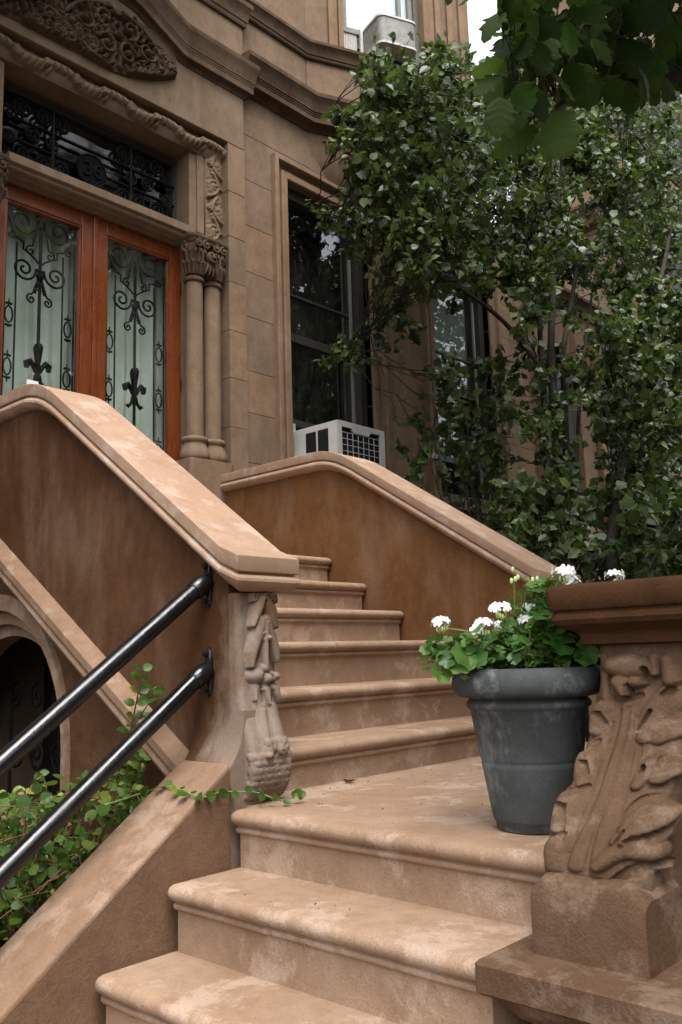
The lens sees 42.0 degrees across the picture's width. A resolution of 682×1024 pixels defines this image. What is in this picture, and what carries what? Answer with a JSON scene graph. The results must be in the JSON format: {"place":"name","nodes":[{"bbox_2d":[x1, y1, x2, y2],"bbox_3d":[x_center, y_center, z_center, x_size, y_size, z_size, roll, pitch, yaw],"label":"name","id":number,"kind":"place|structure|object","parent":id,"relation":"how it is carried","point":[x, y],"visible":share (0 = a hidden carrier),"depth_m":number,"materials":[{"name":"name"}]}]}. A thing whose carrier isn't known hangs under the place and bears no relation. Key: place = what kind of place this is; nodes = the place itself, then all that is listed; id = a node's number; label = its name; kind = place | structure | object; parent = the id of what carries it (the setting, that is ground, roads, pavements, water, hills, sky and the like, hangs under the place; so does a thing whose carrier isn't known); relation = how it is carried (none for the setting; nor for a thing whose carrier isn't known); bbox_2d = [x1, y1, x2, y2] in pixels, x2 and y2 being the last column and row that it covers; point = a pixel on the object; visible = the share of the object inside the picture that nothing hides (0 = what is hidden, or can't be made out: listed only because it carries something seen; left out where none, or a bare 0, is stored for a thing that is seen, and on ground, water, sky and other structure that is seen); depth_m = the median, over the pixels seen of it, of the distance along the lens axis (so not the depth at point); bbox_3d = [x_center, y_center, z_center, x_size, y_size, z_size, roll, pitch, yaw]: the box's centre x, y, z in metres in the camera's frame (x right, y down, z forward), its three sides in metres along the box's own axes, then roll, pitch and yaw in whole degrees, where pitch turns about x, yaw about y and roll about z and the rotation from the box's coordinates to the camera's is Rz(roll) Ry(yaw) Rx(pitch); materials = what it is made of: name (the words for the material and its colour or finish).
{"place":"outdoors","nodes":[
{"label":"outdoors","id":0,"kind":"place"},
{"bbox_2d":[0,0,534,831],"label":"brownstone house","id":1,"kind":"structure","parent":0,"point":[182,282],"depth_m":6.70,"materials":[{"name":"brown stone"}]},
{"bbox_2d":[0,183,92,394],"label":"door","id":2,"kind":"structure","parent":1,"relation":"in","point":[46,267],"depth_m":5.97,"materials":[{"name":"brown wood"}]},
{"bbox_2d":[96,218,180,460],"bbox_3d":[-1.393,-0.776,6.498,0.304,2.457,1.147,-10,-12,42],"label":"door","id":3,"kind":"structure","parent":1,"relation":"in","point":[138,330],"depth_m":6.50,"materials":[{"name":"brown wood"}]},
{"bbox_2d":[288,187,367,450],"bbox_3d":[-0.248,-1.494,7.783,0.335,2.457,1.020,-10,-12,42],"label":"sash window","id":4,"kind":"structure","parent":1,"relation":"in","point":[315,268],"depth_m":8.00,"materials":[{"name":"black glass"}]},
{"bbox_2d":[294,420,385,467],"bbox_3d":[-0.010,-0.483,7.292,0.485,0.378,0.584,-10,-12,42],"label":"air conditioner","id":5,"kind":"object","parent":1,"relation":"attached to","point":[349,439],"visible":0.66,"depth_m":7.12,"materials":[{"name":"white metal"}]},
{"bbox_2d":[343,0,419,66],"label":"bay window","id":6,"kind":"structure","parent":1,"relation":"in","point":[357,14],"depth_m":8.41,"materials":[{"name":"white glass"}]},
{"bbox_2d":[359,13,415,62],"bbox_3d":[0.424,-4.307,8.130,0.413,0.375,0.435,2,-10,-23],"label":"air conditioner","id":7,"kind":"object","parent":1,"relation":"attached to","point":[381,26],"visible":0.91,"depth_m":7.96,"materials":[{"name":"grey metal"}]},
{"bbox_2d":[432,263,492,501],"bbox_3d":[1.093,-1.303,9.214,0.335,2.457,1.020,-10,-12,42],"label":"sash window","id":8,"kind":"structure","parent":1,"relation":"in","point":[450,330],"depth_m":9.42,"materials":[{"name":"black glass"}]},
{"bbox_2d":[391,348,519,531],"bbox_3d":[1.079,0.528,7.317,0.848,4.256,1.993,-10,-12,42],"label":"shrub","id":9,"kind":"object","parent":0,"point":[466,420],"visible":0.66,"depth_m":7.40,"materials":[{"name":"green plant"}]},
{"bbox_2d":[467,0,511,221],"label":"sky","id":10,"kind":"structure","parent":0,"point":[477,10],"materials":[{"name":"white"}]},
{"bbox_2d":[305,29,681,741],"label":"tree","id":11,"kind":"object","parent":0,"point":[421,121],"visible":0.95,"depth_m":6.92,"materials":[{"name":"green plant"}]},
{"bbox_2d":[484,462,635,741],"bbox_3d":[1.816,1.049,6.433,0.803,2.962,2.747,-8,-11,34],"label":"shrub","id":12,"kind":"object","parent":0,"point":[538,530],"visible":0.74,"depth_m":6.13,"materials":[{"name":"green plant"}]},
{"bbox_2d":[517,0,681,494],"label":"row house","id":13,"kind":"structure","parent":0,"point":[588,231],"depth_m":13.73,"materials":[{"name":"brown stone"}]},
{"bbox_2d":[657,91,681,189],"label":"window","id":14,"kind":"structure","parent":13,"relation":"in","point":[679,142],"depth_m":14.67,"materials":[{"name":"black glass"}]},
{"bbox_2d":[664,242,681,387],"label":"window","id":15,"kind":"structure","parent":13,"relation":"in","point":[676,286],"depth_m":13.76,"materials":[{"name":"black glass"}]},
{"bbox_2d":[576,226,681,580],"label":"tree","id":16,"kind":"object","parent":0,"point":[633,359],"visible":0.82,"depth_m":6.60,"materials":[{"name":"green plant"}]},
{"bbox_2d":[615,480,681,578],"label":"shrub","id":17,"kind":"object","parent":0,"point":[641,527],"visible":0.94,"depth_m":5.73,"materials":[{"name":"green plant"}]},
{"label":"areaway soil","id":18,"kind":"structure","parent":0,"visible":0},
{"bbox_2d":[0,663,165,947],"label":"ivy","id":19,"kind":"object","parent":18,"relation":"on","point":[35,882],"visible":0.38,"depth_m":2.91,"materials":[{"name":"green plant"}]},
{"label":"ground","id":20,"kind":"structure","parent":0,"visible":0},
{"bbox_2d":[0,760,230,1023],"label":"curb wall","id":21,"kind":"structure","parent":20,"relation":"on","point":[106,907],"depth_m":2.58,"materials":[{"name":"brown stone"}]},
{"bbox_2d":[103,780,305,811],"bbox_3d":[-0.475,0.923,2.873,0.689,0.096,0.250,-3,-9,9],"label":"vine","id":22,"kind":"object","parent":21,"relation":"on","point":[296,794],"visible":0.94,"depth_m":2.85,"materials":[{"name":"green plant"}]},
{"bbox_2d":[0,384,300,869],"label":"stair wall","id":23,"kind":"structure","parent":20,"relation":"on","point":[117,529],"depth_m":3.52,"materials":[{"name":"stone"}]},
{"bbox_2d":[0,562,213,889],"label":"pipe railing","id":24,"kind":"object","parent":23,"relation":"attached to","point":[20,854],"visible":0.98,"depth_m":2.74,"materials":[{"name":"black metal"}]},
{"bbox_2d":[95,555,587,1023],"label":"stone staircase","id":25,"kind":"structure","parent":20,"relation":"on","point":[432,892],"depth_m":2.46,"materials":[{"name":"brown stone"}]},
{"bbox_2d":[343,778,356,781],"bbox_3d":[0.031,1.016,3.361,0.045,0.013,0.044,-10,-12,42],"label":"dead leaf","id":26,"kind":"object","parent":25,"relation":"on","point":[349,780],"visible":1,"depth_m":3.36,"materials":[{"name":"brown plant"}]},
{"bbox_2d":[244,769,465,915],"bbox_3d":[0.491,1.081,3.244,0.772,0.178,2.165,-10,-12,42],"label":"debris","id":27,"kind":"object","parent":25,"relation":"on","point":[344,817],"visible":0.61,"depth_m":2.91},
{"bbox_2d":[452,665,600,834],"bbox_3d":[0.521,0.643,2.434,0.415,0.429,0.415,-10,-12,42],"label":"flower pot","id":28,"kind":"object","parent":25,"relation":"on","point":[530,725],"visible":0.85,"depth_m":2.31,"materials":[{"name":"ceramic"}]},
{"bbox_2d":[416,564,624,682],"bbox_3d":[0.520,0.330,2.466,0.629,0.351,0.331,-2,-9,1],"label":"geranium","id":29,"kind":"object","parent":28,"relation":"in","point":[535,637],"visible":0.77,"depth_m":2.38,"materials":[{"name":"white plant"}]},
{"bbox_2d":[220,451,580,675],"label":"stair wall","id":30,"kind":"structure","parent":20,"relation":"on","point":[419,558],"depth_m":5.29,"materials":[{"name":"brown stone"}]},
{"bbox_2d":[475,575,681,1023],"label":"landing wall","id":31,"kind":"structure","parent":20,"relation":"on","point":[601,943],"depth_m":1.89,"materials":[{"name":"stone"}]},
{"bbox_2d":[526,271,661,741],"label":"wing","id":32,"kind":"structure","parent":20,"relation":"on","point":[588,471],"depth_m":10.90,"materials":[{"name":"brown stone"}]},
{"bbox_2d":[544,358,585,582],"bbox_3d":[2.624,-0.412,10.442,0.029,2.800,0.700,-10,-12,42],"label":"window","id":33,"kind":"structure","parent":32,"relation":"in","point":[572,438],"depth_m":10.70,"materials":[{"name":"grey glass"}]},
{"bbox_2d":[605,385,628,533],"bbox_3d":[3.675,-0.262,11.565,0.029,2.800,0.650,-10,-12,42],"label":"window","id":34,"kind":"structure","parent":32,"relation":"in","point":[608,449],"depth_m":11.43,"materials":[{"name":"black glass"}]},
{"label":"sidewalk","id":35,"kind":"structure","parent":0,"visible":0},
{"bbox_2d":[445,0,681,160],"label":"street tree","id":36,"kind":"object","parent":35,"relation":"on","point":[578,41],"visible":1,"depth_m":3.31,"materials":[{"name":"green plant"}]}
]}

